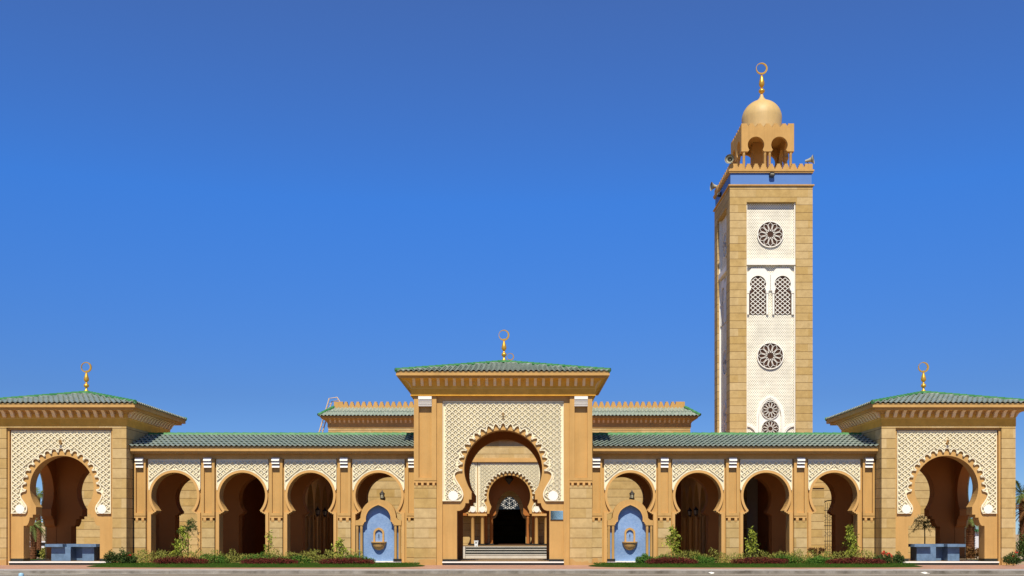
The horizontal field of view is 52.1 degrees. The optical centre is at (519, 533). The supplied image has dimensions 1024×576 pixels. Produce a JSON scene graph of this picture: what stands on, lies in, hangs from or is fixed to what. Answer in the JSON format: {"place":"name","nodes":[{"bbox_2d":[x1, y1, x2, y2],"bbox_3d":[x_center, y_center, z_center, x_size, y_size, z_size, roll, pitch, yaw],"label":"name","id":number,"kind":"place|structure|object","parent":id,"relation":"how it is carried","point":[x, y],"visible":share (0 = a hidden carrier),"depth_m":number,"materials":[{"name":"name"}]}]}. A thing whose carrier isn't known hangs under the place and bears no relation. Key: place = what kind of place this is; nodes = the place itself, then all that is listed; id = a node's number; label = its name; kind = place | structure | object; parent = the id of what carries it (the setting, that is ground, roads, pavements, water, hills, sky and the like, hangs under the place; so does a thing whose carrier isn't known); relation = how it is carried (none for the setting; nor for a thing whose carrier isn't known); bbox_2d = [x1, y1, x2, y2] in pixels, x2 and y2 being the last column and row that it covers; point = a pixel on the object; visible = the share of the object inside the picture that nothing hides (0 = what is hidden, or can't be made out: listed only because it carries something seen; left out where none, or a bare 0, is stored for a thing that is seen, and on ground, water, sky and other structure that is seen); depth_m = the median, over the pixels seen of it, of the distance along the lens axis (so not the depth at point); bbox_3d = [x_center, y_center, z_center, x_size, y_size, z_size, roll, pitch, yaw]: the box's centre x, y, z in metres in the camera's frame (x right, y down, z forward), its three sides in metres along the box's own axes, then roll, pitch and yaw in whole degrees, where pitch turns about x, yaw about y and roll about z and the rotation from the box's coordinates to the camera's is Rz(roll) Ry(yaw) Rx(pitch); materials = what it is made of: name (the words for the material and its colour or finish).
{"place":"outdoors","nodes":[
{"label":"outdoors","id":0,"kind":"place"},
{"bbox_2d":[0,565,1023,568],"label":"sidewalk","id":1,"kind":"structure","parent":0,"point":[525,567],"depth_m":54.09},
{"bbox_2d":[0,362,186,564],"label":"corner pavilion","id":2,"kind":"structure","parent":1,"relation":"on","point":[64,444],"depth_m":58.46,"materials":[{"name":"stone"}]},
{"bbox_2d":[45,544,99,560],"bbox_3d":[-25.544,1.053,60.260,3.240,0.960,1.420,0,0,0],"label":"stone table","id":3,"kind":"object","parent":2,"relation":"on","point":[75,552],"visible":0.88,"depth_m":59.85,"materials":[{"name":"stone"}]},
{"bbox_2d":[87,562,424,567],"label":"lawn","id":4,"kind":"structure","parent":1,"relation":"on","point":[252,565],"depth_m":54.09,"materials":[{"name":"green plant"}]},
{"bbox_2d":[103,549,118,562],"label":"dark shrub","id":5,"kind":"object","parent":4,"relation":"on","point":[110,557],"visible":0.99,"depth_m":56.84,"materials":[{"name":"green plant"}]},
{"bbox_2d":[115,547,127,563],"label":"dark shrub","id":6,"kind":"object","parent":4,"relation":"on","point":[123,551],"visible":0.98,"depth_m":56.83,"materials":[{"name":"green plant"}]},
{"bbox_2d":[119,551,137,563],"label":"flowering shrub","id":7,"kind":"object","parent":4,"relation":"on","point":[131,559],"visible":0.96,"depth_m":56.74,"materials":[{"name":"green plant"}]},
{"bbox_2d":[150,556,208,563],"bbox_3d":[-18.171,1.428,56.013,3.163,0.599,1.158,0,0,0],"label":"red shrub","id":8,"kind":"object","parent":4,"relation":"on","point":[187,560],"visible":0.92,"depth_m":55.84,"materials":[{"name":"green plant"}]},
{"bbox_2d":[169,525,191,557],"bbox_3d":[-18.721,0.596,57.811,1.246,2.178,1.330,0,0,-39],"label":"sapling","id":9,"kind":"object","parent":4,"relation":"on","point":[181,541],"visible":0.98,"depth_m":57.70,"materials":[{"name":"green plant"}]},
{"bbox_2d":[177,517,197,557],"bbox_3d":[-18.663,0.391,58.807,1.161,2.686,1.206,0,0,-13],"label":"arching shrub","id":10,"kind":"object","parent":4,"relation":"on","point":[190,526],"visible":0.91,"depth_m":58.76,"materials":[{"name":"green plant"}]},
{"bbox_2d":[199,553,229,562],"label":"green bush","id":11,"kind":"object","parent":4,"relation":"on","point":[220,557],"visible":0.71,"depth_m":57.06,"materials":[{"name":"green plant"}]},
{"bbox_2d":[134,548,362,563],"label":"undergrowth","id":12,"kind":"object","parent":4,"relation":"on","point":[161,553],"visible":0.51,"depth_m":57.31,"materials":[{"name":"green plant"}]},
{"bbox_2d":[240,552,284,562],"bbox_3d":[-13.975,1.310,57.205,2.662,0.819,1.141,0,0,0],"label":"green bush","id":13,"kind":"object","parent":4,"relation":"on","point":[245,557],"visible":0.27,"depth_m":57.10,"materials":[{"name":"green plant"}]},
{"bbox_2d":[239,557,298,563],"bbox_3d":[-13.425,1.469,56.020,3.215,0.556,1.179,0,0,0],"label":"red shrub","id":14,"kind":"object","parent":4,"relation":"on","point":[258,560],"visible":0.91,"depth_m":55.88,"materials":[{"name":"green plant"}]},
{"bbox_2d":[264,530,275,554],"bbox_3d":[-13.853,0.714,57.876,0.637,1.943,0.619,0,0,0],"label":"sapling","id":15,"kind":"object","parent":4,"relation":"on","point":[270,541],"visible":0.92,"depth_m":57.81,"materials":[{"name":"green plant"}]},
{"bbox_2d":[285,555,312,562],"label":"green bush","id":16,"kind":"object","parent":4,"relation":"on","point":[299,557],"visible":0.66,"depth_m":57.08,"materials":[{"name":"green plant"}]},
{"bbox_2d":[331,537,351,557],"bbox_3d":[-9.949,0.918,57.785,1.209,1.536,1.039,0,0,-31],"label":"sapling","id":17,"kind":"object","parent":4,"relation":"on","point":[339,544],"visible":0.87,"depth_m":57.75,"materials":[{"name":"green plant"}]},
{"bbox_2d":[318,557,374,563],"bbox_3d":[-9.261,1.457,56.001,3.044,0.545,1.146,0,0,0],"label":"red shrub","id":18,"kind":"object","parent":4,"relation":"on","point":[355,560],"visible":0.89,"depth_m":55.77,"materials":[{"name":"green plant"}]},
{"bbox_2d":[340,555,374,562],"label":"green bush","id":19,"kind":"object","parent":4,"relation":"on","point":[352,556],"visible":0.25,"depth_m":56.92,"materials":[{"name":"green plant"}]},
{"bbox_2d":[394,330,610,564],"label":"gate pavilion","id":20,"kind":"structure","parent":1,"relation":"on","point":[465,413],"depth_m":58.34,"materials":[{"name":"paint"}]},
{"bbox_2d":[550,511,562,519],"bbox_3d":[2.051,-1.037,58.440,0.720,0.513,0.050,0,0,0],"label":"wall plaque","id":21,"kind":"object","parent":20,"relation":"attached to","point":[556,515],"depth_m":58.44,"materials":[{"name":"metal"}]},
{"bbox_2d":[589,562,922,567],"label":"lawn","id":22,"kind":"structure","parent":1,"relation":"on","point":[757,566],"depth_m":54.09,"materials":[{"name":"plant"}]},
{"bbox_2d":[635,553,651,562],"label":"green bush","id":23,"kind":"object","parent":22,"relation":"on","point":[644,558],"visible":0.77,"depth_m":57.06,"materials":[{"name":"green plant"}]},
{"bbox_2d":[645,556,697,563],"bbox_3d":[8.115,1.444,56.042,2.860,0.604,1.192,0,0,0],"label":"red shrub","id":24,"kind":"object","parent":22,"relation":"on","point":[665,560],"visible":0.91,"depth_m":55.85,"materials":[{"name":"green plant"}]},
{"bbox_2d":[661,524,681,554],"bbox_3d":[8.473,0.538,57.891,1.069,2.293,1.280,0,0,38],"label":"sapling","id":25,"kind":"object","parent":22,"relation":"on","point":[673,544],"visible":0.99,"depth_m":57.74,"materials":[{"name":"green plant"}]},
{"bbox_2d":[687,555,715,562],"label":"green bush","id":26,"kind":"object","parent":22,"relation":"on","point":[706,560],"visible":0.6,"depth_m":57.08,"materials":[{"name":"green plant"}]},
{"bbox_2d":[741,526,760,559],"bbox_3d":[12.791,0.608,57.763,1.140,2.155,0.857,0,0,-19],"label":"sapling","id":27,"kind":"object","parent":22,"relation":"on","point":[753,537],"visible":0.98,"depth_m":57.75,"materials":[{"name":"green plant"}]},
{"bbox_2d":[730,556,789,563],"bbox_3d":[12.832,1.451,56.001,3.191,0.587,1.149,0,0,0],"label":"red shrub","id":28,"kind":"object","parent":22,"relation":"on","point":[762,560],"visible":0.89,"depth_m":55.82,"materials":[{"name":"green plant"}]},
{"bbox_2d":[660,548,877,562],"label":"undergrowth","id":29,"kind":"object","parent":22,"relation":"on","point":[769,555],"visible":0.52,"depth_m":57.42,"materials":[{"name":"green plant"}]},
{"bbox_2d":[771,554,803,562],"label":"green bush","id":30,"kind":"object","parent":22,"relation":"on","point":[791,559],"visible":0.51,"depth_m":57.10,"materials":[{"name":"green plant"}]},
{"bbox_2d":[807,547,826,556],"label":"reddish tuft","id":31,"kind":"object","parent":22,"relation":"on","point":[816,549],"visible":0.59,"depth_m":58.43,"materials":[{"name":"brown plant"}]},
{"bbox_2d":[803,555,832,563],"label":"green bush","id":32,"kind":"object","parent":22,"relation":"on","point":[817,559],"visible":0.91,"depth_m":56.64,"materials":[{"name":"green plant"}]},
{"bbox_2d":[841,525,861,557],"bbox_3d":[18.275,0.560,57.800,1.074,2.249,1.314,0,0,0],"label":"sapling","id":33,"kind":"object","parent":22,"relation":"on","point":[854,541],"visible":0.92,"depth_m":57.66,"materials":[{"name":"green plant"}]},
{"bbox_2d":[825,556,886,563],"bbox_3d":[17.978,1.433,56.039,3.255,0.615,1.138,0,0,0],"label":"red shrub","id":34,"kind":"object","parent":22,"relation":"on","point":[845,560],"visible":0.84,"depth_m":55.86,"materials":[{"name":"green plant"}]},
{"bbox_2d":[873,550,896,563],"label":"flowering shrub","id":35,"kind":"object","parent":22,"relation":"on","point":[887,558],"visible":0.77,"depth_m":56.57,"materials":[{"name":"green plant"}]},
{"bbox_2d":[892,551,904,563],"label":"dark shrub","id":36,"kind":"object","parent":22,"relation":"on","point":[898,556],"visible":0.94,"depth_m":56.83,"materials":[{"name":"green plant"}]},
{"bbox_2d":[825,362,1023,564],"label":"corner pavilion","id":37,"kind":"structure","parent":1,"relation":"on","point":[947,445],"depth_m":58.42,"materials":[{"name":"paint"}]},
{"bbox_2d":[908,544,965,560],"bbox_3d":[23.874,1.053,60.260,3.240,0.960,1.420,0,0,0],"label":"stone table","id":38,"kind":"object","parent":37,"relation":"on","point":[934,552],"visible":0.95,"depth_m":59.85,"materials":[{"name":"stone"}]},
{"bbox_2d":[1001,550,1021,565],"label":"flowering shrub","id":39,"kind":"object","parent":1,"relation":"on","point":[1012,558],"visible":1,"depth_m":56.57,"materials":[{"name":"green plant"}]},
{"bbox_2d":[0,574,1023,575],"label":"road","id":40,"kind":"structure","parent":0,"point":[519,575],"depth_m":46.84,"materials":[{"name":"grey asphalt"}]},
{"bbox_2d":[0,571,147,574],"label":"sidewalk","id":41,"kind":"structure","parent":40,"relation":"on","point":[43,572],"depth_m":49.01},
{"bbox_2d":[53,574,1023,574],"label":"road markings","id":42,"kind":"object","parent":40,"relation":"on","point":[330,574],"visible":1,"depth_m":47.82,"materials":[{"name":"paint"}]},
{"bbox_2d":[0,0,1023,533],"label":"sky","id":43,"kind":"structure","parent":0,"point":[242,215],"materials":[{"name":"blue"}]},
{"bbox_2d":[30,534,1023,564],"bbox_3d":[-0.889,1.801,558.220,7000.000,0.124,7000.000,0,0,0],"label":"ground","id":44,"kind":"structure","parent":0,"point":[1017,537],"depth_m":74.39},
{"bbox_2d":[36,550,40,557],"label":"dark bush","id":45,"kind":"object","parent":44,"relation":"on","point":[38,553],"visible":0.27,"depth_m":72.84,"materials":[{"name":"green plant"}]},
{"bbox_2d":[36,487,42,549],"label":"palm tree","id":46,"kind":"object","parent":44,"relation":"on","point":[39,534],"visible":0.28,"depth_m":98.05,"materials":[{"name":"green plant"}]},
{"bbox_2d":[76,473,196,557],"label":"perimeter wall","id":47,"kind":"structure","parent":44,"relation":"on","point":[88,530],"depth_m":74.62,"materials":[{"name":"stone"}]},
{"bbox_2d":[129,432,413,562],"bbox_3d":[-13.799,-2.130,61.904,16.080,7.727,6.633,0,0,0],"label":"arcade","id":48,"kind":"object","parent":44,"relation":"on","point":[221,471],"visible":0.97,"depth_m":59.32,"materials":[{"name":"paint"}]},
{"bbox_2d":[355,499,401,562],"bbox_3d":[-8.009,-0.112,59.740,2.634,3.690,1.361,0,0,0],"label":"wall fountain","id":49,"kind":"object","parent":48,"relation":"on","point":[378,524],"depth_m":59.51,"materials":[{"name":"tile"}]},
{"bbox_2d":[242,477,332,557],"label":"courtyard gallery","id":50,"kind":"object","parent":44,"relation":"on","point":[319,528],"visible":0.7,"depth_m":73.33,"materials":[{"name":"paint"}]},
{"bbox_2d":[314,506,319,519],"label":"wall lantern","id":51,"kind":"object","parent":50,"relation":"attached to","point":[317,510],"depth_m":70.63,"materials":[{"name":"metal"}]},
{"bbox_2d":[323,508,326,516],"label":"wall lantern","id":52,"kind":"object","parent":50,"relation":"attached to","point":[324,512],"depth_m":73.23,"materials":[{"name":"metal"}]},
{"bbox_2d":[368,477,401,558],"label":"courtyard wall","id":53,"kind":"structure","parent":44,"relation":"on","point":[390,487],"depth_m":72.22,"materials":[{"name":"stone"}]},
{"bbox_2d":[380,490,384,499],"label":"wall lantern","id":54,"kind":"object","parent":53,"relation":"attached to","point":[382,493],"depth_m":71.90,"materials":[{"name":"metal"}]},
{"bbox_2d":[317,353,700,554],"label":"prayer hall","id":55,"kind":"structure","parent":44,"relation":"on","point":[509,522],"depth_m":87.22,"materials":[{"name":"stone"}]},
{"bbox_2d":[319,397,339,431],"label":"roof ladder","id":56,"kind":"object","parent":55,"relation":"attached to","point":[326,408],"visible":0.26,"depth_m":88.59,"materials":[{"name":"silver metal"}]},
{"bbox_2d":[463,440,546,546],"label":"entrance portico","id":57,"kind":"structure","parent":55,"relation":"attached to","point":[494,465],"depth_m":84.14,"materials":[{"name":"stone"}]},
{"bbox_2d":[505,476,512,483],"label":"hanging lantern","id":58,"kind":"object","parent":57,"relation":"hanging from","point":[509,479],"visible":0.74,"depth_m":84.92,"materials":[{"name":"metal"}]},
{"bbox_2d":[463,546,546,557],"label":"entrance steps","id":59,"kind":"structure","parent":55,"relation":"attached to","point":[504,552],"depth_m":75.36,"materials":[{"name":"stone"}]},
{"bbox_2d":[0,570,1023,573],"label":"kerb","id":60,"kind":"structure","parent":44,"relation":"on","point":[579,572],"depth_m":49.02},
{"bbox_2d":[0,569,1023,570],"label":"kerb strip","id":61,"kind":"object","parent":44,"relation":"on","point":[506,569],"visible":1,"depth_m":51.04,"materials":[{"name":"concrete"}]},
{"bbox_2d":[607,477,642,558],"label":"courtyard wall","id":62,"kind":"structure","parent":44,"relation":"on","point":[620,489],"depth_m":72.22,"materials":[{"name":"stone"}]},
{"bbox_2d":[629,491,634,499],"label":"wall lantern","id":63,"kind":"object","parent":62,"relation":"attached to","point":[631,493],"depth_m":71.89,"materials":[{"name":"metal"}]},
{"bbox_2d":[675,477,768,556],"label":"courtyard gallery","id":64,"kind":"object","parent":44,"relation":"on","point":[690,530],"visible":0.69,"depth_m":73.64,"materials":[{"name":"paint"}]},
{"bbox_2d":[687,507,692,516],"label":"wall lantern","id":65,"kind":"object","parent":64,"relation":"attached to","point":[689,510],"depth_m":73.23,"materials":[{"name":"metal"}]},
{"bbox_2d":[694,507,697,516],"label":"wall lantern","id":66,"kind":"object","parent":64,"relation":"attached to","point":[695,511],"depth_m":70.63,"materials":[{"name":"metal"}]},
{"bbox_2d":[592,432,878,564],"bbox_3d":[12.037,-2.130,61.904,16.113,7.727,6.633,0,0,0],"label":"arcade","id":67,"kind":"object","parent":44,"relation":"on","point":[787,470],"visible":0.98,"depth_m":59.32,"materials":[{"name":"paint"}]},
{"bbox_2d":[607,499,652,562],"bbox_3d":[6.231,-0.112,59.740,2.634,3.690,1.361,0,0,0],"label":"wall fountain","id":68,"kind":"object","parent":67,"relation":"on","point":[630,529],"depth_m":59.51,"materials":[{"name":"tile"}]},
{"bbox_2d":[713,63,813,557],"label":"minaret","id":69,"kind":"object","parent":44,"relation":"on","point":[763,301],"visible":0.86,"depth_m":75.30,"materials":[{"name":"stone"}]},
{"bbox_2d":[710,182,716,190],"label":"horn loudspeaker","id":70,"kind":"object","parent":69,"relation":"attached to","point":[713,186],"visible":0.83,"depth_m":80.28,"materials":[{"name":"metal"}]},
{"bbox_2d":[722,289,724,325],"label":"arched window","id":71,"kind":"structure","parent":69,"relation":"in","point":[723,323],"depth_m":78.99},
{"bbox_2d":[722,231,725,257],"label":"rosette window","id":72,"kind":"structure","parent":69,"relation":"in","point":[724,237],"depth_m":78.28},
{"bbox_2d":[722,349,725,374],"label":"rosette window","id":73,"kind":"structure","parent":69,"relation":"in","point":[724,353],"depth_m":78.30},
{"bbox_2d":[723,406,725,422],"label":"rosette window","id":74,"kind":"structure","parent":69,"relation":"in","point":[724,411],"depth_m":78.22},
{"bbox_2d":[725,154,733,163],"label":"horn loudspeaker","id":75,"kind":"object","parent":69,"relation":"attached to","point":[729,158],"visible":1,"depth_m":74.93,"materials":[{"name":"metal"}]},
{"bbox_2d":[749,276,765,314],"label":"arched window","id":76,"kind":"structure","parent":69,"relation":"in","point":[757,296],"depth_m":75.34,"materials":[{"name":"white stone"}]},
{"bbox_2d":[757,221,783,247],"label":"rosette window","id":77,"kind":"structure","parent":69,"relation":"in","point":[770,234],"depth_m":75.30,"materials":[{"name":"white stone"}]},
{"bbox_2d":[757,342,783,368],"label":"rosette window","id":78,"kind":"structure","parent":69,"relation":"in","point":[770,355],"depth_m":75.30,"materials":[{"name":"white stone"}]},
{"bbox_2d":[761,401,779,418],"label":"rosette window","id":79,"kind":"structure","parent":69,"relation":"in","point":[770,409],"depth_m":75.30,"materials":[{"name":"white stone"}]},
{"bbox_2d":[761,419,779,432],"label":"rosette window","id":80,"kind":"structure","parent":69,"relation":"in","point":[770,425],"depth_m":75.30,"materials":[{"name":"white stone"}]},
{"bbox_2d":[775,276,790,314],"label":"arched window","id":81,"kind":"structure","parent":69,"relation":"in","point":[782,283],"depth_m":75.34,"materials":[{"name":"white stone"}]},
{"bbox_2d":[805,155,813,163],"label":"horn loudspeaker","id":82,"kind":"object","parent":69,"relation":"attached to","point":[811,159],"visible":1,"depth_m":75.09,"materials":[{"name":"metal"}]},
{"bbox_2d":[824,498,831,556],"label":"column","id":83,"kind":"structure","parent":44,"relation":"on","point":[829,530],"depth_m":80.22,"materials":[{"name":"stone"}]},
{"bbox_2d":[811,471,934,557],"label":"perimeter wall","id":84,"kind":"structure","parent":44,"relation":"on","point":[820,491],"depth_m":74.62,"materials":[{"name":"stone"}]},
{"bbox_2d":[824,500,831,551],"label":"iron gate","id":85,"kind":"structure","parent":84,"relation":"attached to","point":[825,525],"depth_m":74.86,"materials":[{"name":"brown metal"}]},
{"bbox_2d":[966,518,978,558],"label":"palm tree","id":86,"kind":"object","parent":44,"relation":"on","point":[970,534],"visible":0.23,"depth_m":73.95,"materials":[{"name":"brown plant"}]},
{"bbox_2d":[1016,480,1023,553],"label":"palm tree","id":87,"kind":"object","parent":44,"relation":"on","point":[1020,496],"visible":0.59,"depth_m":88.06,"materials":[{"name":"green plant"}]},
{"bbox_2d":[1016,532,1023,558],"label":"corner bush","id":88,"kind":"object","parent":44,"relation":"on","point":[1021,546],"visible":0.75,"depth_m":65.99,"materials":[{"name":"green plant"}]},
{"bbox_2d":[974,529,978,548],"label":"green roofed house","id":89,"kind":"structure","parent":0,"point":[976,541],"depth_m":118.22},
{"label":"lawn","id":90,"kind":"structure","parent":0,"visible":0},
{"bbox_2d":[908,515,934,543],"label":"young tree","id":91,"kind":"object","parent":90,"relation":"on","point":[927,522],"visible":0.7,"depth_m":67.20,"materials":[{"name":"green plant"}]},
{"bbox_2d":[966,546,978,559],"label":"hedge","id":92,"kind":"object","parent":90,"relation":"on","point":[971,552],"visible":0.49,"depth_m":70.96,"materials":[{"name":"brown plant"}]},
{"bbox_2d":[1016,500,1023,559],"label":"palm tree","id":93,"kind":"object","parent":90,"relation":"on","point":[1021,516],"visible":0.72,"depth_m":70.48,"materials":[{"name":"green plant"}]},
{"label":"lawn","id":94,"kind":"structure","parent":0,"visible":0},
{"bbox_2d":[30,518,44,558],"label":"palm tree","id":95,"kind":"object","parent":94,"relation":"on","point":[33,540],"visible":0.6,"depth_m":72.06,"materials":[{"name":"green plant"}]},
{"bbox_2d":[39,546,44,558],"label":"round bush","id":96,"kind":"object","parent":94,"relation":"on","point":[42,553],"visible":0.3,"depth_m":70.77,"materials":[{"name":"green plant"}]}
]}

